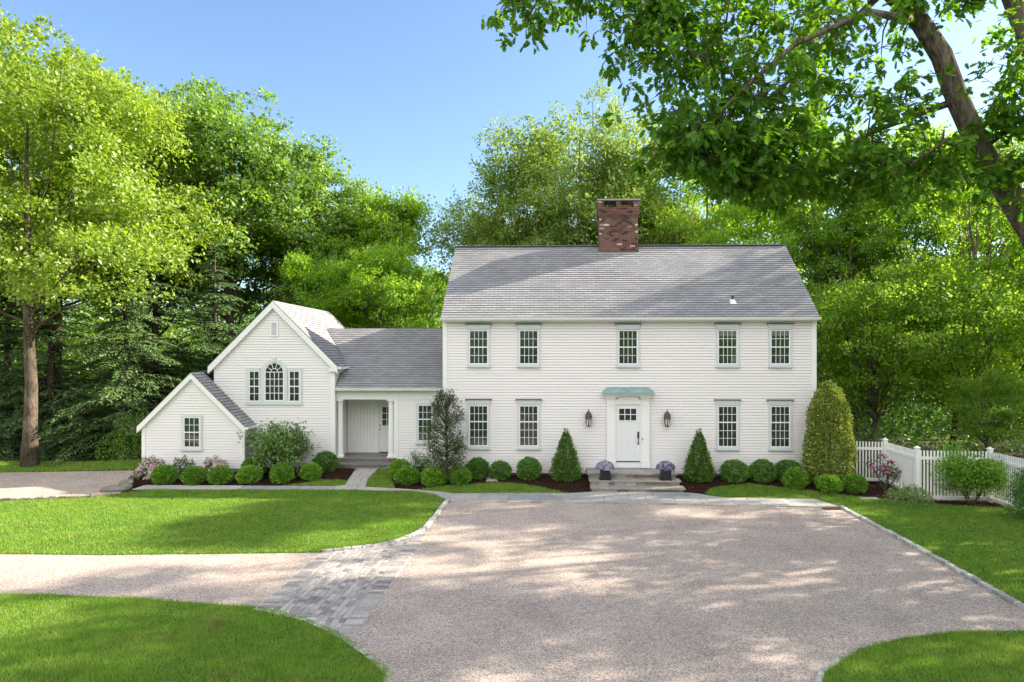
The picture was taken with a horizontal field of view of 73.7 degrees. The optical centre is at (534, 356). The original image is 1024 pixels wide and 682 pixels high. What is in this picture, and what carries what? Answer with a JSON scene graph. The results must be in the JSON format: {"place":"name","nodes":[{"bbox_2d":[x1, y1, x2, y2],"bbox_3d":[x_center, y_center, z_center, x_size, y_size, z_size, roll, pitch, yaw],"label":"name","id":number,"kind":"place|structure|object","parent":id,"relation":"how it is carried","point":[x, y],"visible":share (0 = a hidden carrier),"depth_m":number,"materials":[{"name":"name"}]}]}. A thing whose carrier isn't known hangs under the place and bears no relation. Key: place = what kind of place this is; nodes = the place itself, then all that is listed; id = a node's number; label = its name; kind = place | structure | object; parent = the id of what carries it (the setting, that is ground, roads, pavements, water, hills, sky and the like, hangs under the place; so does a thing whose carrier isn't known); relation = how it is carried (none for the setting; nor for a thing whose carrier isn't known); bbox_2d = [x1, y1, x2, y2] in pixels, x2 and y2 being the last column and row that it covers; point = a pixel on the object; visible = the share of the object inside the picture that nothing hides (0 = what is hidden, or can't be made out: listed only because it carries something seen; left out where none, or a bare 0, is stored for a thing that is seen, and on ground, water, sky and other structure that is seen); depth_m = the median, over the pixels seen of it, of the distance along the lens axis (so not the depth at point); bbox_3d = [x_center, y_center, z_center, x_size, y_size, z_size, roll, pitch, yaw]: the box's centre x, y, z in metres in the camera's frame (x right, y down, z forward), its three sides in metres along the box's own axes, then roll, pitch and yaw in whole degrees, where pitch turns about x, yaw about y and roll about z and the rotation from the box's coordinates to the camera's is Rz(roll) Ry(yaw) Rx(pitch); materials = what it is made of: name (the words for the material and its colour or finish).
{"place":"outdoors","nodes":[
{"label":"outdoors","id":0,"kind":"place"},
{"bbox_2d":[0,470,136,497],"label":"gravel parking","id":1,"kind":"structure","parent":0,"point":[27,484],"depth_m":24.18,"materials":[{"name":"beige gravel"}]},
{"bbox_2d":[0,459,141,472],"bbox_3d":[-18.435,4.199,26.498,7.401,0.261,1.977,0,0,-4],"label":"grass","id":2,"kind":"structure","parent":0,"point":[91,465],"depth_m":26.31,"materials":[{"name":"green plant"}]},
{"bbox_2d":[0,590,393,681],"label":"lawn","id":3,"kind":"structure","parent":0,"point":[236,639],"depth_m":10.73,"materials":[{"name":"green plant"}]},
{"bbox_2d":[0,487,443,555],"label":"lawn","id":4,"kind":"structure","parent":0,"point":[262,521],"depth_m":18.33,"materials":[{"name":"green plant"}]},
{"bbox_2d":[365,468,394,487],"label":"grass","id":5,"kind":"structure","parent":0,"point":[374,480],"depth_m":24.17,"materials":[{"name":"green plant"}]},
{"bbox_2d":[132,468,838,506],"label":"bluestone path","id":6,"kind":"structure","parent":0,"point":[358,478],"depth_m":22.16,"materials":[{"name":"grey stone"}]},
{"bbox_2d":[416,481,567,493],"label":"grass","id":7,"kind":"structure","parent":0,"point":[496,486],"depth_m":23.15,"materials":[{"name":"green plant"}]},
{"bbox_2d":[0,501,1023,681],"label":"gravel driveway","id":8,"kind":"structure","parent":0,"point":[524,592],"depth_m":13.39,"materials":[{"name":"beige gravel"}]},
{"bbox_2d":[257,532,426,635],"bbox_3d":[-3.928,4.573,14.438,2.150,0.080,6.404,0,0,2],"label":"cobblestone apron","id":9,"kind":"object","parent":8,"relation":"on","point":[363,606],"visible":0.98,"depth_m":13.61,"materials":[{"name":"stone"}]},
{"bbox_2d":[0,366,1023,554],"bbox_3d":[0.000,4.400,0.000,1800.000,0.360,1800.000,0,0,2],"label":"ground","id":10,"kind":"structure","parent":0,"point":[1018,453],"depth_m":28.95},
{"bbox_2d":[0,285,106,459],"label":"hemlock tree","id":11,"kind":"object","parent":10,"relation":"on","point":[7,347],"visible":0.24,"depth_m":30.77,"materials":[{"name":"green plant"}]},
{"bbox_2d":[0,114,110,297],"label":"oak tree","id":12,"kind":"object","parent":10,"relation":"on","point":[39,195],"visible":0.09,"depth_m":31.87,"materials":[{"name":"green plant"}]},
{"bbox_2d":[0,205,135,460],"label":"hemlock tree","id":13,"kind":"object","parent":10,"relation":"on","point":[51,386],"visible":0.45,"depth_m":29.84,"materials":[{"name":"green plant"}]},
{"bbox_2d":[19,260,182,467],"bbox_3d":[-17.726,0.240,29.589,7.813,9.181,7.193,0,0,11],"label":"hemlock tree","id":14,"kind":"object","parent":10,"relation":"on","point":[127,323],"visible":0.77,"depth_m":28.89,"materials":[{"name":"green plant"}]},
{"bbox_2d":[0,4,239,432],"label":"oak tree","id":15,"kind":"object","parent":10,"relation":"on","point":[35,29],"visible":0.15,"depth_m":31.84,"materials":[{"name":"green plant"}]},
{"bbox_2d":[95,407,147,462],"bbox_3d":[-16.371,3.141,28.133,2.930,2.214,2.921,0,0,2],"label":"woodland shrub","id":16,"kind":"object","parent":10,"relation":"on","point":[120,440],"visible":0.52,"depth_m":27.61,"materials":[{"name":"green plant"}]},
{"bbox_2d":[0,19,243,467],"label":"oak tree","id":17,"kind":"object","parent":10,"relation":"on","point":[92,154],"visible":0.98,"depth_m":26.14,"materials":[{"name":"green plant"}]},
{"bbox_2d":[0,85,256,403],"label":"maple tree","id":18,"kind":"object","parent":10,"relation":"on","point":[104,303],"visible":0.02,"depth_m":41.60,"materials":[{"name":"green plant"}]},
{"bbox_2d":[56,185,211,452],"bbox_3d":[-18.266,-1.799,33.175,8.326,13.388,8.077,0,0,-9],"label":"hemlock tree","id":19,"kind":"object","parent":10,"relation":"on","point":[157,310],"visible":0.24,"depth_m":33.42,"materials":[{"name":"green plant"}]},
{"bbox_2d":[134,244,248,440],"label":"hemlock tree","id":20,"kind":"object","parent":10,"relation":"on","point":[210,311],"visible":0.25,"depth_m":31.83,"materials":[{"name":"green plant"}]},
{"bbox_2d":[66,71,368,345],"bbox_3d":[-17.558,-6.456,40.392,14.895,21.939,17.526,0,0,34],"label":"maple tree","id":21,"kind":"object","parent":10,"relation":"on","point":[268,175],"visible":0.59,"depth_m":37.89,"materials":[{"name":"green plant"}]},
{"bbox_2d":[128,467,354,486],"bbox_3d":[-10.764,4.367,24.887,8.006,0.291,2.852,0,0,-5],"label":"mulch bed","id":22,"kind":"object","parent":10,"relation":"on","point":[346,477],"visible":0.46,"depth_m":24.42,"materials":[{"name":"brown soil"}]},
{"bbox_2d":[132,455,165,479],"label":"azalea","id":23,"kind":"object","parent":22,"relation":"on","point":[142,467],"visible":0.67,"depth_m":24.68,"materials":[{"name":"pink plant"}]},
{"bbox_2d":[149,464,178,484],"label":"boxwood shrub","id":24,"kind":"object","parent":22,"relation":"on","point":[170,473],"visible":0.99,"depth_m":23.80,"materials":[{"name":"green plant"}]},
{"bbox_2d":[179,466,206,484],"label":"boxwood shrub","id":25,"kind":"object","parent":22,"relation":"on","point":[186,477],"visible":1,"depth_m":23.73,"materials":[{"name":"green plant"}]},
{"bbox_2d":[206,464,233,484],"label":"boxwood shrub","id":26,"kind":"object","parent":22,"relation":"on","point":[214,475],"visible":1,"depth_m":23.78,"materials":[{"name":"green plant"}]},
{"bbox_2d":[234,464,263,483],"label":"boxwood shrub","id":27,"kind":"object","parent":22,"relation":"on","point":[243,472],"visible":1,"depth_m":23.85,"materials":[{"name":"green plant"}]},
{"bbox_2d":[237,418,320,477],"bbox_3d":[-9.579,3.483,25.335,3.065,2.474,3.132,0,0,2],"label":"broadleaf shrub","id":28,"kind":"object","parent":22,"relation":"on","point":[274,444],"visible":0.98,"depth_m":24.65,"materials":[{"name":"green plant"}]},
{"bbox_2d":[269,461,294,483],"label":"boxwood shrub","id":29,"kind":"object","parent":22,"relation":"on","point":[275,474],"visible":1,"depth_m":23.92,"materials":[{"name":"green plant"}]},
{"bbox_2d":[298,462,322,480],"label":"boxwood shrub","id":30,"kind":"object","parent":22,"relation":"on","point":[304,472],"visible":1,"depth_m":24.29,"materials":[{"name":"green plant"}]},
{"bbox_2d":[311,450,339,471],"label":"boxwood shrub","id":31,"kind":"object","parent":22,"relation":"on","point":[329,457],"visible":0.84,"depth_m":25.39,"materials":[{"name":"green plant"}]},
{"bbox_2d":[251,247,383,327],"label":"young tree","id":32,"kind":"object","parent":10,"relation":"on","point":[300,268],"visible":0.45,"depth_m":35.16,"materials":[{"name":"green plant"}]},
{"bbox_2d":[231,144,423,311],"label":"maple tree","id":33,"kind":"object","parent":10,"relation":"on","point":[330,226],"visible":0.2,"depth_m":41.60,"materials":[{"name":"green plant"}]},
{"bbox_2d":[337,452,397,468],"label":"porch steps","id":34,"kind":"structure","parent":10,"relation":"on","point":[366,460],"depth_m":26.30,"materials":[{"name":"grey stone"}]},
{"bbox_2d":[306,185,451,327],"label":"young tree","id":35,"kind":"object","parent":10,"relation":"on","point":[414,235],"visible":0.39,"depth_m":41.48,"materials":[{"name":"green plant"}]},
{"bbox_2d":[325,237,442,327],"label":"young tree","id":36,"kind":"object","parent":10,"relation":"on","point":[397,260],"visible":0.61,"depth_m":34.71,"materials":[{"name":"green plant"}]},
{"bbox_2d":[322,500,448,551],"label":"kerb","id":37,"kind":"structure","parent":10,"relation":"on","point":[429,522],"depth_m":17.05,"materials":[{"name":"stone"}]},
{"bbox_2d":[409,263,449,327],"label":"young tree","id":38,"kind":"object","parent":10,"relation":"on","point":[443,289],"visible":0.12,"depth_m":50.90,"materials":[{"name":"green plant"}]},
{"bbox_2d":[136,198,820,475],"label":"colonial house","id":39,"kind":"structure","parent":10,"relation":"on","point":[623,336],"depth_m":25.19,"materials":[{"name":"white paint"}]},
{"bbox_2d":[180,415,202,450],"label":"window","id":40,"kind":"structure","parent":39,"relation":"in","point":[191,425],"depth_m":25.55,"materials":[{"name":"white paint"}]},
{"bbox_2d":[245,357,302,404],"bbox_3d":[-10.035,0.922,26.262,2.220,1.835,0.074,0,0,2],"label":"palladian window","id":41,"kind":"structure","parent":39,"relation":"in","point":[273,372],"depth_m":26.27,"materials":[{"name":"white paint"}]},
{"bbox_2d":[376,401,388,452],"bbox_3d":[-5.963,2.845,27.787,0.970,2.090,0.125,0,0,2],"label":"door","id":42,"kind":"structure","parent":39,"relation":"in","point":[382,407],"depth_m":27.79,"materials":[{"name":"white paint"}]},
{"bbox_2d":[415,403,433,443],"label":"window","id":43,"kind":"structure","parent":39,"relation":"in","point":[422,410],"depth_m":26.30,"materials":[{"name":"white paint"}]},
{"bbox_2d":[465,324,491,366],"bbox_3d":[-2.069,-0.419,25.004,0.970,1.597,0.104,0,0,2],"label":"window","id":44,"kind":"structure","parent":39,"relation":"in","point":[478,334],"depth_m":25.03,"materials":[{"name":"white paint"}]},
{"bbox_2d":[465,399,491,449],"bbox_3d":[-2.069,2.462,25.004,0.970,1.847,0.104,0,0,2],"label":"window","id":45,"kind":"structure","parent":39,"relation":"in","point":[478,409],"depth_m":25.03,"materials":[{"name":"white paint"}]},
{"bbox_2d":[515,399,541,449],"bbox_3d":[-0.230,2.462,24.950,0.970,1.847,0.104,0,0,2],"label":"window","id":46,"kind":"structure","parent":39,"relation":"in","point":[528,409],"depth_m":24.98,"materials":[{"name":"white paint"}]},
{"bbox_2d":[517,324,540,366],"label":"window","id":47,"kind":"structure","parent":39,"relation":"in","point":[528,340],"depth_m":24.98,"materials":[{"name":"white paint"}]},
{"bbox_2d":[616,406,639,461],"bbox_3d":[3.389,2.802,24.852,0.860,2.045,0.108,0,0,2],"label":"door","id":48,"kind":"structure","parent":39,"relation":"in","point":[627,417],"depth_m":24.87,"materials":[{"name":"white paint"}]},
{"bbox_2d":[616,323,641,366],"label":"window","id":49,"kind":"structure","parent":39,"relation":"in","point":[627,340],"depth_m":24.87,"materials":[{"name":"white paint"}]},
{"bbox_2d":[714,399,740,450],"bbox_3d":[6.987,2.462,24.736,0.970,1.847,0.104,0,0,2],"label":"window","id":50,"kind":"structure","parent":39,"relation":"in","point":[727,417],"depth_m":24.77,"materials":[{"name":"white paint"}]},
{"bbox_2d":[714,323,741,367],"bbox_3d":[6.987,-0.419,24.736,0.970,1.597,0.104,0,0,2],"label":"window","id":51,"kind":"structure","parent":39,"relation":"in","point":[727,341],"depth_m":24.76,"materials":[{"name":"white paint"}]},
{"bbox_2d":[766,399,793,450],"bbox_3d":[8.876,2.462,24.680,0.970,1.847,0.104,0,0,2],"label":"window","id":52,"kind":"structure","parent":39,"relation":"in","point":[780,417],"depth_m":24.70,"materials":[{"name":"white paint"}]},
{"bbox_2d":[766,323,794,367],"bbox_3d":[8.876,-0.419,24.680,0.970,1.597,0.104,0,0,2],"label":"window","id":53,"kind":"structure","parent":39,"relation":"in","point":[780,341],"depth_m":24.70,"materials":[{"name":"white paint"}]},
{"bbox_2d":[392,466,589,492],"bbox_3d":[-1.760,4.364,24.463,7.270,0.306,3.400,0,0,2],"label":"mulch bed","id":54,"kind":"object","parent":10,"relation":"on","point":[521,481],"visible":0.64,"depth_m":23.83,"materials":[{"name":"brown soil"}]},
{"bbox_2d":[393,465,420,485],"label":"boxwood shrub","id":55,"kind":"object","parent":54,"relation":"on","point":[401,475],"visible":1,"depth_m":23.63,"materials":[{"name":"green plant"}]},
{"bbox_2d":[420,466,447,486],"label":"boxwood shrub","id":56,"kind":"object","parent":54,"relation":"on","point":[426,478],"visible":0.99,"depth_m":23.48,"materials":[{"name":"green plant"}]},
{"bbox_2d":[419,387,469,483],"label":"open evergreen","id":57,"kind":"object","parent":54,"relation":"on","point":[446,464],"visible":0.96,"depth_m":23.91,"materials":[{"name":"green plant"}]},
{"bbox_2d":[448,465,471,484],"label":"boxwood shrub","id":58,"kind":"object","parent":54,"relation":"on","point":[453,473],"visible":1,"depth_m":23.63,"materials":[{"name":"green plant"}]},
{"bbox_2d":[465,457,488,479],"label":"boxwood shrub","id":59,"kind":"object","parent":54,"relation":"on","point":[473,464],"visible":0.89,"depth_m":24.32,"materials":[{"name":"green plant"}]},
{"bbox_2d":[488,460,511,479],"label":"boxwood shrub","id":60,"kind":"object","parent":54,"relation":"on","point":[495,466],"visible":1,"depth_m":24.28,"materials":[{"name":"green plant"}]},
{"bbox_2d":[516,456,541,479],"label":"boxwood shrub","id":61,"kind":"object","parent":54,"relation":"on","point":[524,464],"visible":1,"depth_m":24.26,"materials":[{"name":"green plant"}]},
{"bbox_2d":[547,429,582,481],"bbox_3d":[1.081,3.472,24.294,1.247,1.950,1.306,0,0,37],"label":"yew shrub","id":62,"kind":"object","parent":54,"relation":"on","point":[562,458],"visible":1,"depth_m":24.14,"materials":[{"name":"green plant"}]},
{"bbox_2d":[414,151,597,270],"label":"ash tree","id":63,"kind":"object","parent":10,"relation":"on","point":[483,228],"visible":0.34,"depth_m":42.80,"materials":[{"name":"green plant"}]},
{"bbox_2d":[0,361,1023,455],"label":"undergrowth","id":64,"kind":"object","parent":10,"relation":"on","point":[907,416],"visible":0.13,"depth_m":31.77,"materials":[{"name":"green plant"}]},
{"bbox_2d":[0,240,1023,406],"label":"woodland","id":65,"kind":"object","parent":10,"relation":"on","point":[70,355],"visible":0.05,"depth_m":50.13,"materials":[{"name":"green plant"}]},
{"bbox_2d":[132,466,1010,506],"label":"mulch","id":66,"kind":"object","parent":10,"relation":"on","point":[565,489],"visible":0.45,"depth_m":23.76,"materials":[{"name":"brown soil"}]},
{"bbox_2d":[681,428,717,482],"bbox_3d":[5.859,3.474,24.181,1.306,1.950,1.247,0,0,6],"label":"yew shrub","id":67,"kind":"object","parent":66,"relation":"on","point":[695,462],"visible":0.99,"depth_m":23.98,"materials":[{"name":"green plant"}]},
{"bbox_2d":[718,459,750,482],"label":"boxwood shrub","id":68,"kind":"object","parent":66,"relation":"on","point":[741,474],"visible":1,"depth_m":23.86,"materials":[{"name":"green plant"}]},
{"bbox_2d":[748,458,777,482],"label":"boxwood shrub","id":69,"kind":"object","parent":66,"relation":"on","point":[765,466],"visible":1,"depth_m":23.80,"materials":[{"name":"green plant"}]},
{"bbox_2d":[780,466,809,489],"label":"boxwood shrub","id":70,"kind":"object","parent":66,"relation":"on","point":[789,481],"visible":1,"depth_m":23.02,"materials":[{"name":"green plant"}]},
{"bbox_2d":[800,378,858,485],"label":"holly tree","id":71,"kind":"object","parent":66,"relation":"on","point":[841,434],"visible":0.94,"depth_m":23.34,"materials":[{"name":"green plant"}]},
{"bbox_2d":[814,474,845,493],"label":"boxwood shrub","id":72,"kind":"object","parent":66,"relation":"on","point":[830,487],"visible":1,"depth_m":22.54,"materials":[{"name":"green plant"}]},
{"bbox_2d":[841,472,868,493],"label":"boxwood shrub","id":73,"kind":"object","parent":66,"relation":"on","point":[851,480],"visible":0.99,"depth_m":22.54,"materials":[{"name":"green plant"}]},
{"bbox_2d":[863,453,901,490],"bbox_3d":[11.726,3.961,22.991,1.156,1.352,1.160,0,0,-16],"label":"rhododendron","id":74,"kind":"object","parent":66,"relation":"on","point":[887,469],"visible":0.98,"depth_m":22.90,"materials":[{"name":"pink plant"}]},
{"bbox_2d":[927,435,1014,506],"bbox_3d":[13.429,3.537,21.046,2.352,2.169,2.007,0,0,43],"label":"vase shrub","id":75,"kind":"object","parent":66,"relation":"on","point":[987,473],"visible":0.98,"depth_m":20.74,"materials":[{"name":"green plant"}]},
{"bbox_2d":[467,77,687,244],"bbox_3d":[3.227,-6.615,43.113,13.846,22.278,14.848,0,0,7],"label":"ash tree","id":76,"kind":"object","parent":10,"relation":"on","point":[606,168],"visible":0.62,"depth_m":39.75,"materials":[{"name":"green plant"}]},
{"bbox_2d":[586,468,685,491],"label":"front steps","id":77,"kind":"structure","parent":10,"relation":"on","point":[635,480],"depth_m":23.36,"materials":[{"name":"stone"}]},
{"bbox_2d":[573,183,714,244],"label":"ash tree","id":78,"kind":"object","parent":10,"relation":"on","point":[669,240],"visible":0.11,"depth_m":41.78,"materials":[{"name":"green plant"}]},
{"bbox_2d":[452,500,839,507],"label":"kerb","id":79,"kind":"structure","parent":10,"relation":"on","point":[645,503],"depth_m":21.13,"materials":[{"name":"stone"}]},
{"bbox_2d":[590,144,809,244],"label":"open tree","id":80,"kind":"object","parent":10,"relation":"on","point":[745,233],"visible":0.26,"depth_m":40.88,"materials":[{"name":"green plant"}]},
{"bbox_2d":[672,179,828,300],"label":"woodland tree","id":81,"kind":"object","parent":10,"relation":"on","point":[701,203],"visible":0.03,"depth_m":48.89,"materials":[{"name":"green plant"}]},
{"bbox_2d":[481,0,1023,247],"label":"leaning oak","id":82,"kind":"object","parent":10,"relation":"on","point":[695,147],"visible":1,"depth_m":9.12,"materials":[{"name":"green plant"}]},
{"bbox_2d":[698,105,965,388],"bbox_3d":[16.307,-5.306,39.841,12.797,19.692,13.374,0,0,5],"label":"open tree","id":83,"kind":"object","parent":10,"relation":"on","point":[788,241],"visible":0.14,"depth_m":37.83,"materials":[{"name":"green plant"}]},
{"bbox_2d":[772,176,952,435],"bbox_3d":[17.130,-2.593,36.373,8.099,14.079,8.899,0,0,-30],"label":"woodland tree","id":84,"kind":"object","parent":10,"relation":"on","point":[804,221],"visible":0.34,"depth_m":35.86,"materials":[{"name":"green plant"}]},
{"bbox_2d":[853,421,894,464],"bbox_3d":[12.995,3.362,26.651,2.064,1.785,2.030,0,0,2],"label":"shrub","id":85,"kind":"object","parent":10,"relation":"on","point":[872,439],"visible":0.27,"depth_m":26.54,"materials":[{"name":"green plant"}]},
{"bbox_2d":[774,119,993,424],"bbox_3d":[20.301,-4.801,39.988,10.731,18.654,11.791,0,0,-21],"label":"woodland tree","id":86,"kind":"object","parent":10,"relation":"on","point":[937,130],"visible":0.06,"depth_m":37.58,"materials":[{"name":"green plant"}]},
{"bbox_2d":[809,264,959,451],"bbox_3d":[14.973,0.238,30.415,7.647,8.504,8.667,0,0,-21],"label":"beech tree","id":87,"kind":"object","parent":10,"relation":"on","point":[830,320],"visible":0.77,"depth_m":29.43,"materials":[{"name":"green plant"}]},
{"bbox_2d":[825,438,1023,506],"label":"picket fence","id":88,"kind":"object","parent":10,"relation":"on","point":[901,454],"visible":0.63,"depth_m":21.60,"materials":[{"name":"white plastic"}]},
{"bbox_2d":[828,248,1023,445],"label":"beech tree","id":89,"kind":"object","parent":10,"relation":"on","point":[986,333],"visible":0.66,"depth_m":29.18,"materials":[{"name":"green plant"}]},
{"bbox_2d":[839,505,1023,608],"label":"kerb","id":90,"kind":"structure","parent":10,"relation":"on","point":[991,588],"depth_m":15.01,"materials":[{"name":"stone"}]},
{"bbox_2d":[858,135,1023,438],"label":"open tree","id":91,"kind":"object","parent":10,"relation":"on","point":[972,247],"visible":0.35,"depth_m":34.84,"materials":[{"name":"green plant"}]},
{"bbox_2d":[904,130,1023,409],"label":"woodland tree","id":92,"kind":"object","parent":10,"relation":"on","point":[992,226],"visible":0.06,"depth_m":38.15,"materials":[{"name":"green plant"}]},
{"bbox_2d":[935,367,1023,450],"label":"beech tree","id":93,"kind":"object","parent":10,"relation":"on","point":[996,397],"visible":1,"depth_m":26.70,"materials":[{"name":"green plant"}]},
{"bbox_2d":[953,275,1023,398],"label":"beech tree","id":94,"kind":"object","parent":10,"relation":"on","point":[1017,346],"visible":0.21,"depth_m":29.99,"materials":[{"name":"green plant"}]},
{"bbox_2d":[0,0,1023,359],"label":"sky","id":95,"kind":"structure","parent":0,"point":[405,87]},
{"bbox_2d":[705,483,1023,602],"bbox_3d":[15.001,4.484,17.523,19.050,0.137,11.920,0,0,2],"label":"lawn","id":96,"kind":"structure","parent":0,"point":[912,526],"depth_m":17.70,"materials":[{"name":"green plant"}]},
{"bbox_2d":[881,482,935,507],"bbox_3d":[11.638,4.240,21.236,1.553,0.676,1.504,0,0,2],"label":"shrub","id":97,"kind":"object","parent":96,"relation":"on","point":[898,494],"visible":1,"depth_m":21.05,"materials":[{"name":"green plant"}]},
{"bbox_2d":[1002,467,1023,520],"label":"evergreen shrub","id":98,"kind":"object","parent":96,"relation":"on","point":[1019,497],"visible":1,"depth_m":19.21,"materials":[{"name":"green plant"}]},
{"bbox_2d":[819,627,1023,681],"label":"lawn","id":99,"kind":"structure","parent":0,"point":[941,648],"depth_m":10.24,"materials":[{"name":"green plant"}]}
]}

